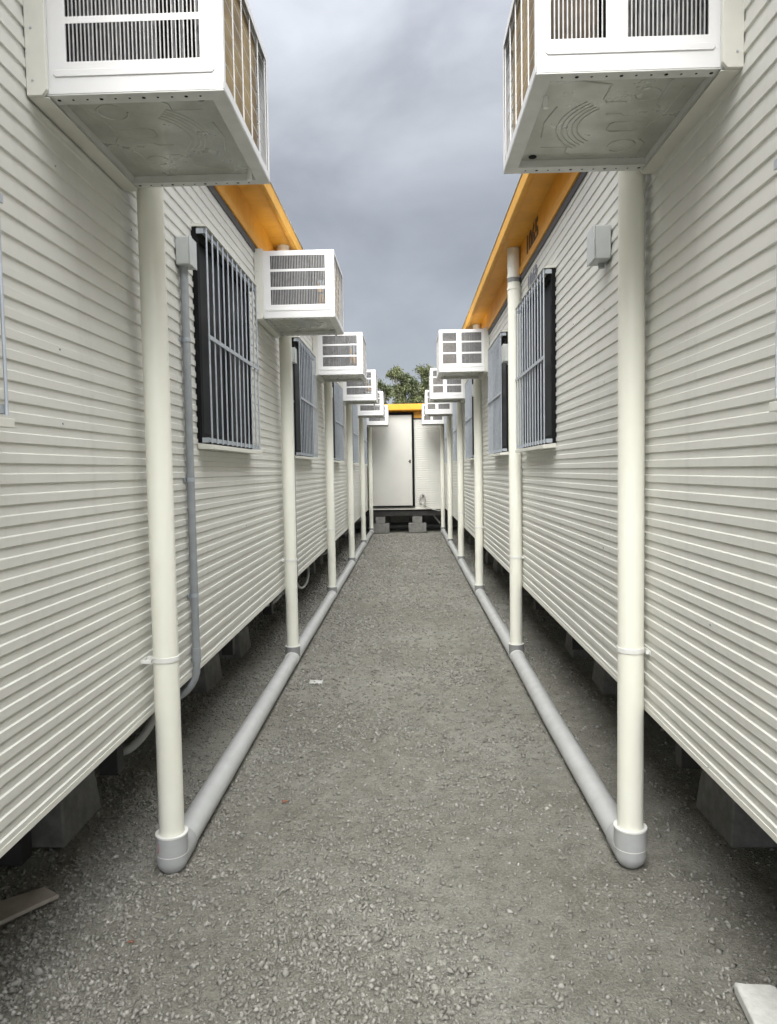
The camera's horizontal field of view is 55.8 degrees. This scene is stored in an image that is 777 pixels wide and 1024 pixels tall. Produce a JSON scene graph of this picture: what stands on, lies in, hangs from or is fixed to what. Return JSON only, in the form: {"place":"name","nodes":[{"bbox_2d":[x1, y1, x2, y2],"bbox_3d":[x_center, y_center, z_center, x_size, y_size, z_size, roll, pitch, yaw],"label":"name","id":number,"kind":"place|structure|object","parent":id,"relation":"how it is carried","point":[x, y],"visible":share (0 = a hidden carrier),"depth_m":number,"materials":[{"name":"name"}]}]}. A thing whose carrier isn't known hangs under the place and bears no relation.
{"place":"outdoors","nodes":[
{"label":"outdoors","id":0,"kind":"place"},
{"bbox_2d":[248,0,520,403],"label":"sky","id":1,"kind":"structure","parent":0,"point":[385,117],"materials":[{"name":"grey"}]},
{"bbox_2d":[0,515,776,1023],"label":"ground","id":2,"kind":"structure","parent":0,"point":[760,897],"depth_m":2.91,"materials":[{"name":"grey gravel"}]},
{"bbox_2d":[0,830,31,864],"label":"chassis leg","id":3,"kind":"object","parent":2,"relation":"on","point":[19,852],"visible":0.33,"depth_m":2.92,"materials":[{"name":"black metal"}]},
{"bbox_2d":[31,770,100,847],"bbox_3d":[-1.494,1.179,3.272,0.259,0.460,0.378,-1,3,2],"label":"concrete support","id":4,"kind":"object","parent":2,"relation":"on","point":[65,820],"visible":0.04,"depth_m":3.15,"materials":[{"name":"grey concrete"}]},
{"bbox_2d":[0,0,368,857],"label":"portable cabin","id":5,"kind":"object","parent":4,"relation":"on","point":[76,692],"visible":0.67,"depth_m":2.54,"materials":[{"name":"white metal"}]},
{"bbox_2d":[0,193,14,427],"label":"window","id":6,"kind":"structure","parent":5,"relation":"in","point":[4,408],"depth_m":1.76,"materials":[{"name":"black"}]},
{"bbox_2d":[123,712,154,754],"bbox_3d":[-1.213,0.915,3.291,0.448,0.294,0.259,-3,4,-28],"label":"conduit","id":7,"kind":"object","parent":5,"relation":"hanging from","point":[137,741],"visible":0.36,"depth_m":3.24,"materials":[{"name":"grey plastic"}]},
{"bbox_2d":[23,0,269,191],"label":"air conditioner","id":8,"kind":"object","parent":5,"relation":"attached to","point":[153,93],"visible":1,"depth_m":2.12,"materials":[{"name":"white metal"}]},
{"bbox_2d":[136,187,196,873],"bbox_3d":[-0.888,-0.227,2.856,0.137,3.321,0.207,-1,3,2],"label":"downpipe","id":9,"kind":"object","parent":5,"relation":"attached to","point":[176,840],"visible":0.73,"depth_m":2.81,"materials":[{"name":"grey plastic"}]},
{"bbox_2d":[175,235,200,699],"bbox_3d":[-1.161,-0.162,3.339,0.618,2.155,0.118,-2,3,-14],"label":"electrical conduit","id":10,"kind":"object","parent":5,"relation":"attached to","point":[186,254],"visible":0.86,"depth_m":3.38,"materials":[{"name":"metal"}]},
{"bbox_2d":[190,222,261,453],"bbox_3d":[-0.891,-0.890,4.165,0.084,1.098,1.178,-1,3,2],"label":"window","id":11,"kind":"structure","parent":5,"relation":"in","point":[221,290],"depth_m":3.99,"materials":[{"name":"black metal"}]},
{"bbox_2d":[266,589,284,606],"bbox_3d":[-1.156,0.723,6.673,0.244,0.250,0.929,0,3,21],"label":"hose","id":12,"kind":"object","parent":5,"relation":"hanging from","point":[276,599],"visible":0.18,"depth_m":6.75,"materials":[{"name":"grey"}]},
{"bbox_2d":[277,244,299,655],"bbox_3d":[-0.803,-0.457,5.809,0.135,3.236,0.133,-1,3,2],"label":"downpipe","id":13,"kind":"object","parent":5,"relation":"attached to","point":[288,480],"visible":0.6,"depth_m":5.79,"materials":[{"name":"grey plastic"}]},
{"bbox_2d":[279,347,297,594],"bbox_3d":[-1.072,-0.333,6.332,0.618,2.155,0.118,-2,3,-14],"label":"electrical conduit","id":14,"kind":"object","parent":5,"relation":"attached to","point":[294,355],"visible":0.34,"depth_m":6.38,"materials":[{"name":"metal"}]},
{"bbox_2d":[254,249,343,336],"bbox_3d":[-0.630,-1.569,5.346,0.544,0.498,0.707,-1,3,2],"label":"air conditioner","id":15,"kind":"object","parent":5,"relation":"attached to","point":[288,287],"visible":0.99,"depth_m":5.03,"materials":[{"name":"metal"}]},
{"bbox_2d":[297,566,308,588],"bbox_3d":[-0.966,0.669,7.978,0.121,0.309,1.126,-1,3,3],"label":"hose","id":16,"kind":"object","parent":5,"relation":"hanging from","point":[304,585],"visible":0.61,"depth_m":8.10,"materials":[{"name":"grey"}]},
{"bbox_2d":[291,336,318,459],"bbox_3d":[-0.804,-1.060,7.139,0.084,1.098,1.178,-1,3,2],"label":"window","id":17,"kind":"structure","parent":5,"relation":"in","point":[303,382],"depth_m":6.97,"materials":[{"name":"black metal"}]},
{"bbox_2d":[324,382,336,592],"bbox_3d":[-0.714,-0.628,8.803,0.135,3.236,0.133,-1,3,2],"label":"downpipe","id":18,"kind":"object","parent":5,"relation":"attached to","point":[329,458],"visible":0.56,"depth_m":8.79,"materials":[{"name":"grey plastic"}]},
{"bbox_2d":[332,382,344,462],"bbox_3d":[-0.714,-1.234,10.173,0.084,1.098,1.178,-1,3,2],"label":"window","id":19,"kind":"structure","parent":5,"relation":"in","point":[338,436],"depth_m":10.09,"materials":[{"name":"black metal"}]},
{"bbox_2d":[313,332,366,382],"bbox_3d":[-0.542,-1.740,8.340,0.544,0.498,0.707,-1,3,2],"label":"air conditioner","id":20,"kind":"object","parent":5,"relation":"attached to","point":[336,361],"visible":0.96,"depth_m":8.02,"materials":[{"name":"metal"}]},
{"bbox_2d":[346,405,355,561],"bbox_3d":[-0.625,-0.799,11.797,0.135,3.236,0.133,-1,3,2],"label":"downpipe","id":21,"kind":"object","parent":5,"relation":"attached to","point":[350,485],"visible":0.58,"depth_m":11.78,"materials":[{"name":"grey plastic"}]},
{"bbox_2d":[352,405,358,464],"bbox_3d":[-0.625,-1.407,13.197,0.084,1.098,1.178,-1,3,2],"label":"window","id":22,"kind":"structure","parent":5,"relation":"in","point":[354,408],"depth_m":13.16,"materials":[{"name":"black metal"}]},
{"bbox_2d":[339,370,377,405],"bbox_3d":[-0.453,-1.911,11.334,0.544,0.498,0.707,-1,3,2],"label":"air conditioner","id":23,"kind":"object","parent":5,"relation":"attached to","point":[355,393],"visible":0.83,"depth_m":11.01,"materials":[{"name":"metal"}]},
{"bbox_2d":[359,418,366,543],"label":"downpipe","id":24,"kind":"object","parent":5,"relation":"attached to","point":[362,480],"visible":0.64,"depth_m":14.78,"materials":[{"name":"grey plastic"}]},
{"bbox_2d":[364,418,367,465],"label":"window","id":25,"kind":"structure","parent":5,"relation":"in","point":[365,419],"depth_m":16.13,"materials":[{"name":"black metal"}]},
{"bbox_2d":[356,391,384,418],"bbox_3d":[-0.364,-2.083,14.328,0.544,0.498,0.707,-1,3,2],"label":"air conditioner","id":26,"kind":"object","parent":5,"relation":"attached to","point":[368,411],"visible":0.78,"depth_m":14.01,"materials":[{"name":"metal"}]},
{"bbox_2d":[368,427,373,530],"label":"downpipe","id":27,"kind":"object","parent":5,"relation":"attached to","point":[370,476],"visible":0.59,"depth_m":17.77,"materials":[{"name":"grey plastic"}]},
{"bbox_2d":[367,405,388,427],"bbox_3d":[-0.276,-2.254,17.322,0.544,0.498,0.707,-1,3,2],"label":"air conditioner","id":28,"kind":"object","parent":5,"relation":"attached to","point":[375,422],"visible":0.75,"depth_m":17.00,"materials":[{"name":"metal"}]},
{"bbox_2d":[180,653,222,693],"bbox_3d":[-1.405,1.058,5.387,0.258,0.460,0.378,-1,3,5],"label":"concrete support","id":29,"kind":"object","parent":2,"relation":"on","point":[210,676],"visible":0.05,"depth_m":5.28,"materials":[{"name":"concrete"}]},
{"bbox_2d":[218,624,250,658],"bbox_3d":[-1.363,1.003,6.345,0.259,0.460,0.378,-1,3,3],"label":"concrete support","id":30,"kind":"object","parent":2,"relation":"on","point":[242,643],"visible":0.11,"depth_m":6.22,"materials":[{"name":"concrete"}]},
{"bbox_2d":[300,561,315,575],"bbox_3d":[-1.248,0.726,11.196,0.258,0.460,0.378,-1,3,-2],"label":"concrete support","id":31,"kind":"object","parent":2,"relation":"on","point":[312,568],"visible":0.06,"depth_m":11.03,"materials":[{"name":"concrete"}]},
{"bbox_2d":[315,555,322,565],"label":"concrete support","id":32,"kind":"object","parent":2,"relation":"on","point":[318,560],"visible":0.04,"depth_m":12.12,"materials":[{"name":"concrete"}]},
{"bbox_2d":[373,516,389,532],"bbox_3d":[-0.195,0.304,18.323,0.440,0.419,0.410,-1,3,2],"label":"concrete pad","id":33,"kind":"object","parent":2,"relation":"on","point":[380,525],"visible":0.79,"depth_m":18.13,"materials":[{"name":"grey concrete"}]},
{"bbox_2d":[366,403,447,515],"bbox_3d":[0.778,-1.602,22.495,8.840,2.880,9.315,-1,3,2],"label":"portable cabin","id":34,"kind":"object","parent":33,"relation":"on","point":[405,459],"visible":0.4,"depth_m":18.05,"materials":[{"name":"grey metal"}]},
{"bbox_2d":[372,415,412,505],"bbox_3d":[0.068,-1.262,18.024,1.020,2.220,0.076,-1,3,2],"label":"door","id":35,"kind":"structure","parent":34,"relation":"in","point":[391,445],"depth_m":18.03,"materials":[{"name":"white metal"}]},
{"bbox_2d":[419,494,440,510],"bbox_3d":[1.061,-0.237,18.055,0.606,0.432,0.098,-1,3,2],"label":"cable","id":36,"kind":"object","parent":34,"relation":"attached to","point":[425,504],"visible":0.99,"depth_m":18.04,"materials":[{"name":"grey plastic"}]},
{"bbox_2d":[378,378,392,403],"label":"eucalyptus tree","id":37,"kind":"object","parent":2,"relation":"on","point":[384,388],"visible":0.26,"depth_m":44.23,"materials":[{"name":"green plant"}]},
{"bbox_2d":[385,365,424,403],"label":"eucalyptus tree","id":38,"kind":"object","parent":2,"relation":"on","point":[405,387],"visible":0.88,"depth_m":42.48,"materials":[{"name":"green plant"}]},
{"bbox_2d":[408,515,425,532],"bbox_3d":[0.719,0.290,18.299,0.440,0.419,0.410,-1,3,2],"label":"concrete pad","id":39,"kind":"object","parent":2,"relation":"on","point":[417,525],"visible":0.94,"depth_m":18.10,"materials":[{"name":"grey concrete"}]},
{"bbox_2d":[412,362,433,402],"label":"eucalyptus tree","id":40,"kind":"object","parent":2,"relation":"on","point":[424,373],"visible":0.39,"depth_m":43.31,"materials":[{"name":"green plant"}]},
{"bbox_2d":[464,528,469,535],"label":"concrete support","id":41,"kind":"object","parent":2,"relation":"on","point":[466,533],"visible":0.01,"depth_m":17.04,"materials":[{"name":"concrete"}]},
{"bbox_2d":[469,534,474,544],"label":"concrete support","id":42,"kind":"object","parent":2,"relation":"on","point":[472,540],"visible":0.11,"depth_m":15.05,"materials":[{"name":"concrete"}]},
{"bbox_2d":[485,551,493,563],"bbox_3d":[1.748,0.618,12.214,0.258,0.460,0.378,-1,3,2],"label":"concrete support","id":43,"kind":"object","parent":2,"relation":"on","point":[489,558],"visible":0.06,"depth_m":12.05,"materials":[{"name":"concrete"}]},
{"bbox_2d":[493,558,501,571],"bbox_3d":[1.751,0.675,11.215,0.259,0.460,0.378,-1,3,-2],"label":"concrete support","id":44,"kind":"object","parent":2,"relation":"on","point":[497,566],"visible":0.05,"depth_m":11.05,"materials":[{"name":"concrete"}]},
{"bbox_2d":[504,951,513,956],"bbox_3d":[0.385,1.415,2.349,0.033,0.014,0.021,-2,4,-24],"label":"stone","id":45,"kind":"object","parent":2,"relation":"on","point":[508,954],"visible":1,"depth_m":2.34,"materials":[{"name":"stone"}]},
{"bbox_2d":[522,586,531,595],"bbox_3d":[1.719,0.794,9.119,0.259,0.460,0.378,-1,3,-1],"label":"concrete support","id":46,"kind":"object","parent":2,"relation":"on","point":[525,592],"visible":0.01,"depth_m":8.95,"materials":[{"name":"concrete"}]},
{"bbox_2d":[441,529,616,834],"bbox_3d":[1.139,0.886,10.441,0.116,0.124,15.002,-1,3,2],"label":"drain pipe","id":47,"kind":"object","parent":2,"relation":"on","point":[598,797],"visible":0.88,"depth_m":4.15,"materials":[{"name":"grey plastic"}]},
{"bbox_2d":[565,632,592,657],"bbox_3d":[1.650,0.962,6.184,0.259,0.460,0.378,-1,3,3],"label":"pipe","id":48,"kind":"object","parent":2,"relation":"on","point":[584,653],"visible":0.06,"depth_m":6.02,"materials":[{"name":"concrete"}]},
{"bbox_2d":[586,1006,594,1015],"bbox_3d":[0.578,1.428,2.098,0.024,0.016,0.031,0,3,17],"label":"stone","id":49,"kind":"object","parent":2,"relation":"on","point":[590,1011],"visible":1,"depth_m":2.09,"materials":[{"name":"stone"}]},
{"bbox_2d":[592,659,616,693],"bbox_3d":[1.611,1.018,5.207,0.259,0.460,0.378,-1,3,5],"label":"concrete support","id":50,"kind":"object","parent":2,"relation":"on","point":[605,681],"visible":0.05,"depth_m":5.05,"materials":[{"name":"concrete"}]},
{"bbox_2d":[607,954,613,960],"bbox_3d":[0.703,1.413,2.328,0.023,0.015,0.026,-2,3,-11],"label":"stone","id":51,"kind":"object","parent":2,"relation":"on","point":[610,957],"visible":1,"depth_m":2.32,"materials":[{"name":"stone"}]},
{"bbox_2d":[696,768,776,847],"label":"concrete support","id":52,"kind":"object","parent":2,"relation":"on","point":[731,820],"visible":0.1,"depth_m":3.04,"materials":[{"name":"concrete"}]},
{"bbox_2d":[444,0,776,842],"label":"portable cabin","id":53,"kind":"object","parent":52,"relation":"on","point":[710,604],"visible":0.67,"depth_m":2.48,"materials":[{"name":"white metal"}]},
{"bbox_2d":[422,404,443,425],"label":"air conditioner","id":54,"kind":"object","parent":53,"relation":"attached to","point":[433,421],"visible":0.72,"depth_m":16.93,"materials":[{"name":"metal"}]},
{"bbox_2d":[424,390,452,416],"bbox_3d":[0.982,-2.101,14.259,0.544,0.498,0.707,-1,3,2],"label":"air conditioner","id":55,"kind":"object","parent":53,"relation":"attached to","point":[437,409],"visible":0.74,"depth_m":13.94,"materials":[{"name":"metal"}]},
{"bbox_2d":[440,425,445,529],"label":"downpipe","id":56,"kind":"object","parent":53,"relation":"attached to","point":[442,472],"visible":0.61,"depth_m":17.73,"materials":[{"name":"grey plastic"}]},
{"bbox_2d":[444,416,446,463],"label":"window","id":57,"kind":"structure","parent":53,"relation":"in","point":[445,417],"depth_m":15.80,"materials":[{"name":"black metal"}]},
{"bbox_2d":[429,368,466,402],"bbox_3d":[0.904,-1.930,11.264,0.544,0.498,0.707,-1,3,2],"label":"air conditioner","id":58,"kind":"object","parent":53,"relation":"attached to","point":[447,391],"visible":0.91,"depth_m":10.95,"materials":[{"name":"metal"}]},
{"bbox_2d":[447,416,452,542],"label":"downpipe","id":59,"kind":"object","parent":53,"relation":"attached to","point":[449,480],"visible":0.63,"depth_m":14.73,"materials":[{"name":"grey plastic"}]},
{"bbox_2d":[452,402,456,462],"bbox_3d":[1.184,-1.413,12.774,0.084,1.098,1.028,-1,3,2],"label":"window","id":60,"kind":"structure","parent":53,"relation":"in","point":[454,404],"depth_m":12.71,"materials":[{"name":"black metal"}]},
{"bbox_2d":[456,402,464,559],"bbox_3d":[1.149,-0.796,11.751,0.122,3.175,0.133,-1,3,2],"label":"downpipe","id":61,"kind":"object","parent":53,"relation":"attached to","point":[460,492],"visible":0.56,"depth_m":11.74,"materials":[{"name":"grey plastic"}]},
{"bbox_2d":[436,327,488,379],"bbox_3d":[0.827,-1.758,8.270,0.544,0.498,0.707,-1,3,2],"label":"air conditioner","id":62,"kind":"object","parent":53,"relation":"attached to","point":[461,353],"visible":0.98,"depth_m":7.95,"materials":[{"name":"metal"}]},
{"bbox_2d":[465,379,473,460],"bbox_3d":[1.110,-1.248,9.899,0.084,1.098,1.068,-1,3,2],"label":"window","id":63,"kind":"structure","parent":53,"relation":"in","point":[469,400],"depth_m":9.85,"materials":[{"name":"black metal"}]},
{"bbox_2d":[473,324,484,590],"bbox_3d":[1.072,-0.624,8.757,0.122,3.175,0.133,-1,3,2],"label":"downpipe","id":64,"kind":"object","parent":53,"relation":"attached to","point":[478,476],"visible":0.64,"depth_m":8.74,"materials":[{"name":"grey plastic"}]},
{"bbox_2d":[487,329,508,456],"bbox_3d":[1.034,-1.080,6.955,0.084,1.098,1.028,-1,3,2],"label":"window","id":65,"kind":"structure","parent":53,"relation":"in","point":[497,370],"depth_m":6.79,"materials":[{"name":"black metal"}]},
{"bbox_2d":[501,344,507,364],"bbox_3d":[1.012,-1.345,6.269,0.076,0.167,0.128,-1,3,2],"label":"junction box","id":66,"kind":"object","parent":53,"relation":"attached to","point":[504,353],"visible":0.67,"depth_m":6.21,"materials":[{"name":"white plastic"}]},
{"bbox_2d":[507,247,523,653],"bbox_3d":[0.995,-0.453,5.763,0.122,3.175,0.133,-1,3,2],"label":"downpipe","id":67,"kind":"object","parent":53,"relation":"attached to","point":[515,485],"visible":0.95,"depth_m":5.74,"materials":[{"name":"grey plastic"}]},
{"bbox_2d":[515,264,556,452],"bbox_3d":[0.983,-0.968,4.989,0.084,1.098,1.148,-1,3,2],"label":"window","id":68,"kind":"structure","parent":53,"relation":"in","point":[538,409],"depth_m":4.74,"materials":[{"name":"black metal"}]},
{"bbox_2d":[587,224,610,268],"bbox_3d":[0.934,-1.172,3.255,0.076,0.167,0.128,-1,3,2],"label":"junction box","id":69,"kind":"object","parent":53,"relation":"attached to","point":[599,246],"visible":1,"depth_m":3.20,"materials":[{"name":"white plastic"}]},
{"bbox_2d":[503,0,743,173],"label":"air conditioner","id":70,"kind":"object","parent":53,"relation":"attached to","point":[610,85],"visible":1,"depth_m":2.08,"materials":[{"name":"white metal"}]},
{"bbox_2d":[606,170,650,868],"bbox_3d":[0.919,-0.242,2.808,0.126,3.260,0.207,-1,3,2],"label":"downpipe","id":71,"kind":"object","parent":53,"relation":"attached to","point":[626,834],"visible":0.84,"depth_m":2.76,"materials":[{"name":"grey plastic"}]},
{"bbox_2d":[769,159,776,411],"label":"window","id":72,"kind":"structure","parent":53,"relation":"in","point":[772,405],"depth_m":1.65,"materials":[{"name":"black"}]},
{"bbox_2d":[735,983,776,1023],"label":"paver","id":73,"kind":"object","parent":2,"relation":"on","point":[758,1003],"visible":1,"depth_m":2.07,"materials":[{"name":"white concrete"}]},
{"bbox_2d":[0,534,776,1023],"bbox_3d":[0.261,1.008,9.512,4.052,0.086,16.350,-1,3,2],"label":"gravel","id":74,"kind":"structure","parent":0,"point":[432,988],"depth_m":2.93,"materials":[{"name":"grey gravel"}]},
{"bbox_2d":[0,887,58,924],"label":"board","id":75,"kind":"object","parent":74,"relation":"on","point":[12,908],"visible":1,"depth_m":2.66,"materials":[{"name":"wood"}]},
{"bbox_2d":[184,530,373,840],"bbox_3d":[-0.634,0.921,10.489,0.117,0.141,15.002,-1,3,2],"label":"drain pipe","id":76,"kind":"object","parent":74,"relation":"on","point":[203,806],"visible":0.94,"depth_m":4.21,"materials":[{"name":"grey plastic"}]},
{"bbox_2d":[309,680,322,683],"bbox_3d":[-0.536,1.256,5.427,0.103,0.007,0.100,-1,3,2],"label":"scrap","id":77,"kind":"object","parent":74,"relation":"on","point":[317,681],"visible":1,"depth_m":5.43,"materials":[{"name":"white paper"}]}
]}

